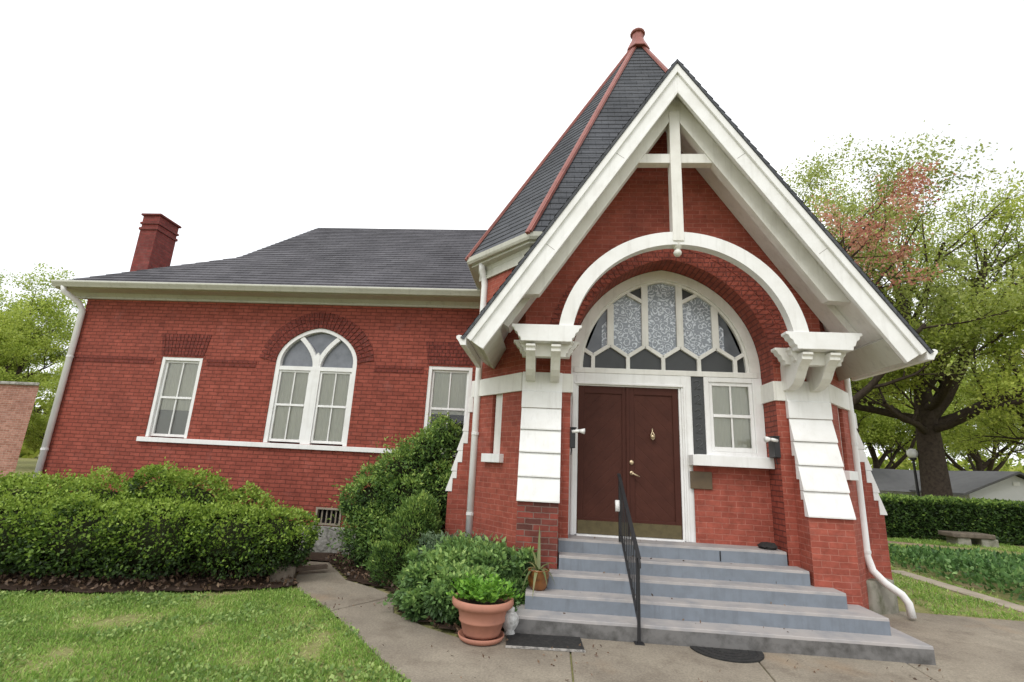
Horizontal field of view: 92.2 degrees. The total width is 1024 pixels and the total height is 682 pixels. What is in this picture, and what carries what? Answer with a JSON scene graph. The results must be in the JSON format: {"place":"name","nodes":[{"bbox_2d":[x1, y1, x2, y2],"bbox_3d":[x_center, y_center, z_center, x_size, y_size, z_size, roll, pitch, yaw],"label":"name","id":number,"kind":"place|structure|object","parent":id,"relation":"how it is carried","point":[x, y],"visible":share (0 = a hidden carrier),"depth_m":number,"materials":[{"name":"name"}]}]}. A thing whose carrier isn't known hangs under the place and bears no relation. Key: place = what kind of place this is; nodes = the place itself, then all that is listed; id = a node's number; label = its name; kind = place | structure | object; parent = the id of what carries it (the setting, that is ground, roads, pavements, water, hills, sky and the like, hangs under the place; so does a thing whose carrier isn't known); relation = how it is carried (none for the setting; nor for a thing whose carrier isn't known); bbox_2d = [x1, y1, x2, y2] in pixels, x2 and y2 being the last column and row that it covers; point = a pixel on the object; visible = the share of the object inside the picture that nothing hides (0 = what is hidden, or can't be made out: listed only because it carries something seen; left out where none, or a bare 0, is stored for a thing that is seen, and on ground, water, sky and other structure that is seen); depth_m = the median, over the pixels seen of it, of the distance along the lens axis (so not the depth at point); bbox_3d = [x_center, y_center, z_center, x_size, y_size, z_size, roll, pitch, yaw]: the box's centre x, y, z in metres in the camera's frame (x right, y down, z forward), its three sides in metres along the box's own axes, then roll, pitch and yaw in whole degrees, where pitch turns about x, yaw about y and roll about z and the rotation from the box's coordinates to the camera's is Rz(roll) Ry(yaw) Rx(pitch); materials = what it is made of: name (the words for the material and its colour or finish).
{"place":"outdoors","nodes":[
{"label":"outdoors","id":0,"kind":"place"},
{"bbox_2d":[295,561,388,611],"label":"path","id":1,"kind":"structure","parent":0,"point":[329,585],"depth_m":6.67,"materials":[{"name":"concrete"}]},
{"bbox_2d":[0,454,1023,681],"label":"ground","id":2,"kind":"structure","parent":0,"point":[26,465],"depth_m":5.24,"materials":[{"name":"green plant"}]},
{"bbox_2d":[0,381,39,476],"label":"brick building","id":3,"kind":"structure","parent":2,"relation":"on","point":[17,400],"depth_m":16.45,"materials":[{"name":"pink brick"}]},
{"bbox_2d":[0,269,76,414],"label":"broadleaf tree","id":4,"kind":"object","parent":2,"relation":"on","point":[5,300],"visible":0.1,"depth_m":40.10,"materials":[{"name":"green plant"}]},
{"bbox_2d":[0,262,77,421],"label":"broadleaf tree","id":5,"kind":"object","parent":2,"relation":"on","point":[22,339],"visible":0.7,"depth_m":32.18,"materials":[{"name":"green plant"}]},
{"bbox_2d":[22,356,65,451],"bbox_3d":[-20.653,3.511,24.104,5.360,6.455,5.544,-4,-16,25],"label":"broadleaf tree","id":6,"kind":"object","parent":2,"relation":"on","point":[40,421],"visible":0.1,"depth_m":22.98,"materials":[{"name":"green plant"}]},
{"bbox_2d":[58,294,86,327],"bbox_3d":[-26.579,2.407,37.643,12.540,14.601,12.123,7,-15,-17],"label":"broadleaf tree","id":7,"kind":"object","parent":2,"relation":"on","point":[73,303],"depth_m":33.49,"materials":[{"name":"green plant"}]},
{"bbox_2d":[0,555,307,592],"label":"garden bed","id":8,"kind":"object","parent":2,"relation":"on","point":[193,586],"visible":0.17,"depth_m":6.44,"materials":[{"name":"soil"}]},
{"bbox_2d":[0,456,323,581],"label":"hedge","id":9,"kind":"object","parent":8,"relation":"on","point":[166,522],"visible":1,"depth_m":6.68,"materials":[{"name":"green plant"}]},
{"bbox_2d":[296,564,327,571],"bbox_3d":[-3.080,3.457,7.508,0.501,0.070,0.120,12,-17,-31],"label":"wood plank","id":10,"kind":"object","parent":8,"relation":"on","point":[311,567],"visible":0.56,"depth_m":7.48,"materials":[{"name":"brown wood"}]},
{"bbox_2d":[0,586,411,681],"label":"lawn grass","id":11,"kind":"structure","parent":2,"relation":"on","point":[22,611],"depth_m":4.66,"materials":[{"name":"green plant"}]},
{"bbox_2d":[270,563,296,581],"bbox_3d":[-3.248,3.321,6.996,0.330,0.293,0.287,7,-15,-15],"label":"stone block","id":12,"kind":"object","parent":2,"relation":"on","point":[289,572],"depth_m":6.89,"materials":[{"name":"grey stone"}]},
{"bbox_2d":[306,552,503,633],"bbox_3d":[-1.282,3.641,7.630,2.577,0.046,5.353,14,-18,-38],"label":"garden bed","id":13,"kind":"object","parent":2,"relation":"on","point":[319,556],"visible":0.13,"depth_m":7.54,"materials":[{"name":"soil"}]},
{"bbox_2d":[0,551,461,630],"bbox_3d":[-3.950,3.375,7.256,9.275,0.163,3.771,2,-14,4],"label":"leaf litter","id":14,"kind":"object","parent":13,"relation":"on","point":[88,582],"visible":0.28,"depth_m":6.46,"materials":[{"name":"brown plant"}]},
{"bbox_2d":[322,412,462,570],"bbox_3d":[-1.970,2.478,8.445,2.699,2.719,1.950,-3,-15,21],"label":"bush","id":15,"kind":"object","parent":13,"relation":"on","point":[367,510],"visible":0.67,"depth_m":8.26,"materials":[{"name":"green plant"}]},
{"bbox_2d":[356,489,442,588],"bbox_3d":[-1.580,2.897,7.327,1.224,1.368,1.045,2,-14,4],"label":"bush","id":16,"kind":"object","parent":13,"relation":"on","point":[413,519],"visible":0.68,"depth_m":7.19,"materials":[{"name":"green plant"}]},
{"bbox_2d":[376,542,519,625],"bbox_3d":[-0.720,2.887,5.909,1.683,0.851,1.412,2,-14,4],"label":"shrub","id":17,"kind":"object","parent":13,"relation":"on","point":[425,579],"visible":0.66,"depth_m":5.62,"materials":[{"name":"green plant"}]},
{"bbox_2d":[414,530,506,556],"bbox_3d":[-0.723,3.014,6.665,1.424,0.923,1.172,2,-14,4],"label":"shrub","id":18,"kind":"object","parent":13,"relation":"on","point":[429,537],"visible":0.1,"depth_m":6.79,"materials":[{"name":"green plant"}]},
{"bbox_2d":[427,530,536,606],"bbox_3d":[-0.383,2.954,6.300,1.609,0.956,1.254,-6,-17,33],"label":"shrub","id":19,"kind":"object","parent":13,"relation":"on","point":[508,562],"visible":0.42,"depth_m":6.07,"materials":[{"name":"green plant"}]},
{"bbox_2d":[331,598,571,681],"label":"walkway","id":20,"kind":"structure","parent":2,"relation":"on","point":[409,651],"depth_m":4.64,"materials":[{"name":"concrete"}]},
{"bbox_2d":[446,570,523,645],"bbox_3d":[-0.274,2.764,5.168,0.801,0.634,0.743,2,-14,4],"label":"planter pot","id":21,"kind":"object","parent":20,"relation":"on","point":[482,607],"visible":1,"depth_m":4.96,"materials":[{"name":"ceramic"}]},
{"bbox_2d":[502,607,518,635],"bbox_3d":[-0.024,2.991,5.270,0.197,0.272,0.196,2,-14,4],"label":"ceramic jar","id":22,"kind":"object","parent":20,"relation":"on","point":[510,624],"visible":0.66,"depth_m":5.21,"materials":[{"name":"white ceramic"}]},
{"bbox_2d":[505,633,585,652],"bbox_3d":[0.332,3.081,5.042,0.790,0.015,0.408,2,-14,2],"label":"door mat","id":23,"kind":"object","parent":20,"relation":"on","point":[542,642],"depth_m":5.00,"materials":[{"name":"black rubber"}]},
{"bbox_2d":[33,27,937,626],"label":"church","id":24,"kind":"structure","parent":2,"relation":"on","point":[655,283],"depth_m":7.55,"materials":[{"name":"red brick"}]},
{"bbox_2d":[145,357,202,438],"bbox_3d":[-6.860,1.167,10.173,0.890,1.646,0.290,2,-14,4],"label":"window","id":25,"kind":"structure","parent":24,"relation":"in","point":[175,392],"depth_m":10.11,"materials":[{"name":"white paint"}]},
{"bbox_2d":[263,329,356,445],"bbox_3d":[-3.984,0.912,10.025,1.694,2.347,0.270,2,-14,4],"label":"arched window","id":26,"kind":"structure","parent":24,"relation":"in","point":[311,398],"depth_m":9.92,"materials":[{"name":"white paint"}]},
{"bbox_2d":[423,366,472,445],"bbox_3d":[-1.245,1.338,9.733,0.880,1.646,0.290,2,-14,4],"label":"window","id":27,"kind":"structure","parent":24,"relation":"in","point":[448,388],"depth_m":9.76,"materials":[{"name":"white paint"}]},
{"bbox_2d":[481,394,503,462],"bbox_3d":[-0.229,1.308,7.450,0.198,1.028,0.455,13,-17,-36],"label":"slit window","id":28,"kind":"structure","parent":24,"relation":"in","point":[496,457],"depth_m":7.44,"materials":[{"name":"white paint"}]},
{"bbox_2d":[570,427,584,454],"bbox_3d":[0.915,1.404,6.903,0.212,0.377,0.285,2,-14,4],"label":"wall lantern","id":29,"kind":"object","parent":24,"relation":"attached to","point":[573,430],"depth_m":6.85,"materials":[{"name":"black metal"}]},
{"bbox_2d":[576,385,629,535],"bbox_3d":[1.336,1.712,7.216,0.748,2.110,0.063,2,-14,4],"label":"door","id":30,"kind":"structure","parent":24,"relation":"in","point":[603,411],"depth_m":7.22,"materials":[{"name":"brown wood"}]},
{"bbox_2d":[629,387,682,538],"bbox_3d":[2.063,1.728,7.135,0.733,2.110,0.112,2,-14,4],"label":"door","id":31,"kind":"structure","parent":24,"relation":"in","point":[654,447],"depth_m":7.15,"materials":[{"name":"brown wood"}]},
{"bbox_2d":[571,270,760,378],"bbox_3d":[2.336,-0.288,7.674,2.810,1.695,0.155,2,-14,4],"label":"fanlight window","id":32,"kind":"structure","parent":24,"relation":"in","point":[666,323],"depth_m":7.63,"materials":[{"name":"glass"}]},
{"bbox_2d":[690,471,712,489],"bbox_3d":[2.673,1.968,6.963,0.300,0.240,0.027,2,-14,4],"label":"bronze plaque","id":33,"kind":"object","parent":24,"relation":"attached to","point":[700,480],"visible":1,"depth_m":6.95,"materials":[{"name":"brown metal"}]},
{"bbox_2d":[690,377,766,456],"bbox_3d":[3.151,1.115,7.249,1.035,1.148,0.125,2,-14,4],"label":"side window","id":34,"kind":"structure","parent":24,"relation":"in","point":[733,407],"depth_m":7.22,"materials":[{"name":"white paint"}]},
{"bbox_2d":[764,436,780,464],"bbox_3d":[3.515,1.483,6.699,0.212,0.377,0.285,2,-14,4],"label":"wall lantern","id":35,"kind":"object","parent":24,"relation":"attached to","point":[774,446],"depth_m":6.66,"materials":[{"name":"black metal"}]},
{"bbox_2d":[837,408,858,480],"bbox_3d":[4.738,1.461,7.064,0.455,1.028,0.198,16,-19,-42],"label":"slit window","id":36,"kind":"structure","parent":24,"relation":"in","point":[850,475],"depth_m":6.83,"materials":[{"name":"white paint"}]},
{"bbox_2d":[19,399,1023,472],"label":"wood","id":37,"kind":"object","parent":2,"relation":"on","point":[25,453],"visible":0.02,"depth_m":53.97,"materials":[{"name":"green plant"}]},
{"bbox_2d":[292,537,942,681],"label":"fallen leaves","id":38,"kind":"object","parent":2,"relation":"on","point":[600,644],"visible":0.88,"depth_m":4.85,"materials":[{"name":"brown plant"}]},
{"bbox_2d":[571,638,773,681],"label":"walkway","id":39,"kind":"structure","parent":2,"relation":"on","point":[621,661],"depth_m":4.60,"materials":[{"name":"concrete"}]},
{"bbox_2d":[690,646,763,662],"bbox_3d":[2.197,3.143,4.930,0.720,0.020,0.340,2,-14,4],"label":"door mat","id":40,"kind":"object","parent":39,"relation":"on","point":[737,655],"depth_m":4.94,"materials":[{"name":"black rubber"}]},
{"bbox_2d":[514,535,935,664],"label":"front steps","id":41,"kind":"structure","parent":2,"relation":"on","point":[591,600],"depth_m":5.58,"materials":[{"name":"concrete"}]},
{"bbox_2d":[517,526,554,597],"bbox_3d":[0.296,2.634,5.907,0.480,0.722,0.441,15,-19,-41],"label":"glazed pot","id":42,"kind":"object","parent":41,"relation":"on","point":[537,575],"visible":1,"depth_m":5.80,"materials":[{"name":"brown ceramic"}]},
{"bbox_2d":[617,473,644,645],"bbox_3d":[1.410,2.483,5.912,0.102,1.708,1.362,2,-14,4],"label":"handrail","id":43,"kind":"object","parent":41,"relation":"on","point":[633,562],"visible":1,"depth_m":5.75,"materials":[{"name":"black metal"}]},
{"bbox_2d":[615,500,619,511],"bbox_3d":[1.406,2.198,6.571,0.060,0.148,0.076,2,-14,4],"label":"cup","id":44,"kind":"object","parent":43,"relation":"attached to","point":[617,505],"visible":1,"depth_m":6.55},
{"bbox_2d":[757,542,777,549],"bbox_3d":[3.391,2.713,6.539,0.237,0.083,0.242,2,-14,4],"label":"boot brush","id":45,"kind":"object","parent":41,"relation":"on","point":[768,545],"visible":1,"depth_m":6.47,"materials":[{"name":"black rubber"}]},
{"bbox_2d":[758,652,935,681],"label":"walkway","id":46,"kind":"structure","parent":2,"relation":"on","point":[777,667],"depth_m":4.72,"materials":[{"name":"concrete"}]},
{"bbox_2d":[866,578,898,614],"bbox_3d":[5.117,3.665,7.046,0.651,0.560,0.433,9,-15,-24],"label":"stone block","id":47,"kind":"object","parent":2,"relation":"on","point":[882,600],"depth_m":6.85,"materials":[{"name":"beige stone"}]},
{"bbox_2d":[852,373,913,434],"bbox_3d":[23.243,5.084,38.489,15.181,17.675,14.675,4,-14,-6],"label":"broadleaf tree","id":48,"kind":"object","parent":2,"relation":"on","point":[860,418],"depth_m":36.39,"materials":[{"name":"green plant"}]},
{"bbox_2d":[779,119,1023,405],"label":"maple tree","id":49,"kind":"object","parent":2,"relation":"on","point":[865,240],"visible":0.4,"depth_m":17.69,"materials":[{"name":"green plant"}]},
{"bbox_2d":[801,152,1023,496],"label":"oak tree","id":50,"kind":"object","parent":2,"relation":"on","point":[928,422],"visible":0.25,"depth_m":19.57,"materials":[{"name":"green plant"}]},
{"bbox_2d":[906,449,919,495],"bbox_3d":[16.429,6.108,19.937,0.400,3.434,0.400,2,-14,4],"label":"lamp post","id":51,"kind":"object","parent":2,"relation":"on","point":[912,454],"visible":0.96,"depth_m":20.14,"materials":[{"name":"black metal"}]},
{"bbox_2d":[851,368,975,469],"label":"broadleaf tree","id":52,"kind":"object","parent":2,"relation":"on","point":[894,433],"visible":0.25,"depth_m":42.06,"materials":[{"name":"green plant"}]},
{"bbox_2d":[871,468,1023,500],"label":"house","id":53,"kind":"structure","parent":2,"relation":"on","point":[1004,485],"depth_m":32.17,"materials":[{"name":"grey"}]},
{"bbox_2d":[878,492,1023,545],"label":"hedge","id":54,"kind":"object","parent":2,"relation":"on","point":[926,517],"visible":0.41,"depth_m":16.57,"materials":[{"name":"green plant"}]},
{"bbox_2d":[882,327,1023,470],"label":"broadleaf tree","id":55,"kind":"object","parent":2,"relation":"on","point":[981,463],"visible":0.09,"depth_m":45.51,"materials":[{"name":"green plant"}]},
{"bbox_2d":[882,611,1023,681],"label":"walkway","id":56,"kind":"structure","parent":2,"relation":"on","point":[970,649],"depth_m":5.68,"materials":[{"name":"concrete"}]},
{"bbox_2d":[887,537,1023,620],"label":"lawn grass","id":57,"kind":"structure","parent":2,"relation":"on","point":[935,588],"depth_m":8.18,"materials":[{"name":"green plant"}]},
{"bbox_2d":[888,543,1023,600],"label":"ground cover","id":58,"kind":"object","parent":2,"relation":"on","point":[1006,569],"visible":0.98,"depth_m":9.72,"materials":[{"name":"green plant"}]},
{"bbox_2d":[891,570,1023,612],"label":"garden edging","id":59,"kind":"object","parent":2,"relation":"on","point":[999,602],"visible":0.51,"depth_m":8.53,"materials":[{"name":"concrete"}]},
{"bbox_2d":[912,242,1023,465],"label":"oak tree","id":60,"kind":"object","parent":2,"relation":"on","point":[976,439],"visible":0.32,"depth_m":24.15,"materials":[{"name":"green plant"}]},
{"bbox_2d":[938,530,998,547],"bbox_3d":[14.506,6.307,15.652,1.350,0.410,0.650,2,-14,4],"label":"stone bench","id":61,"kind":"object","parent":2,"relation":"on","point":[971,538],"visible":0.81,"depth_m":15.41,"materials":[{"name":"grey stone"}]},
{"bbox_2d":[951,340,1023,427],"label":"maple tree","id":62,"kind":"object","parent":2,"relation":"on","point":[976,399],"visible":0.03,"depth_m":29.10,"materials":[{"name":"green plant"}]},
{"bbox_2d":[0,0,1023,469],"label":"sky","id":63,"kind":"structure","parent":0,"point":[251,126],"materials":[{"name":"white"}]},
{"bbox_2d":[888,541,969,549],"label":"dirt path","id":64,"kind":"structure","parent":0,"point":[920,544],"depth_m":15.03,"materials":[{"name":"brown soil"}]}
]}

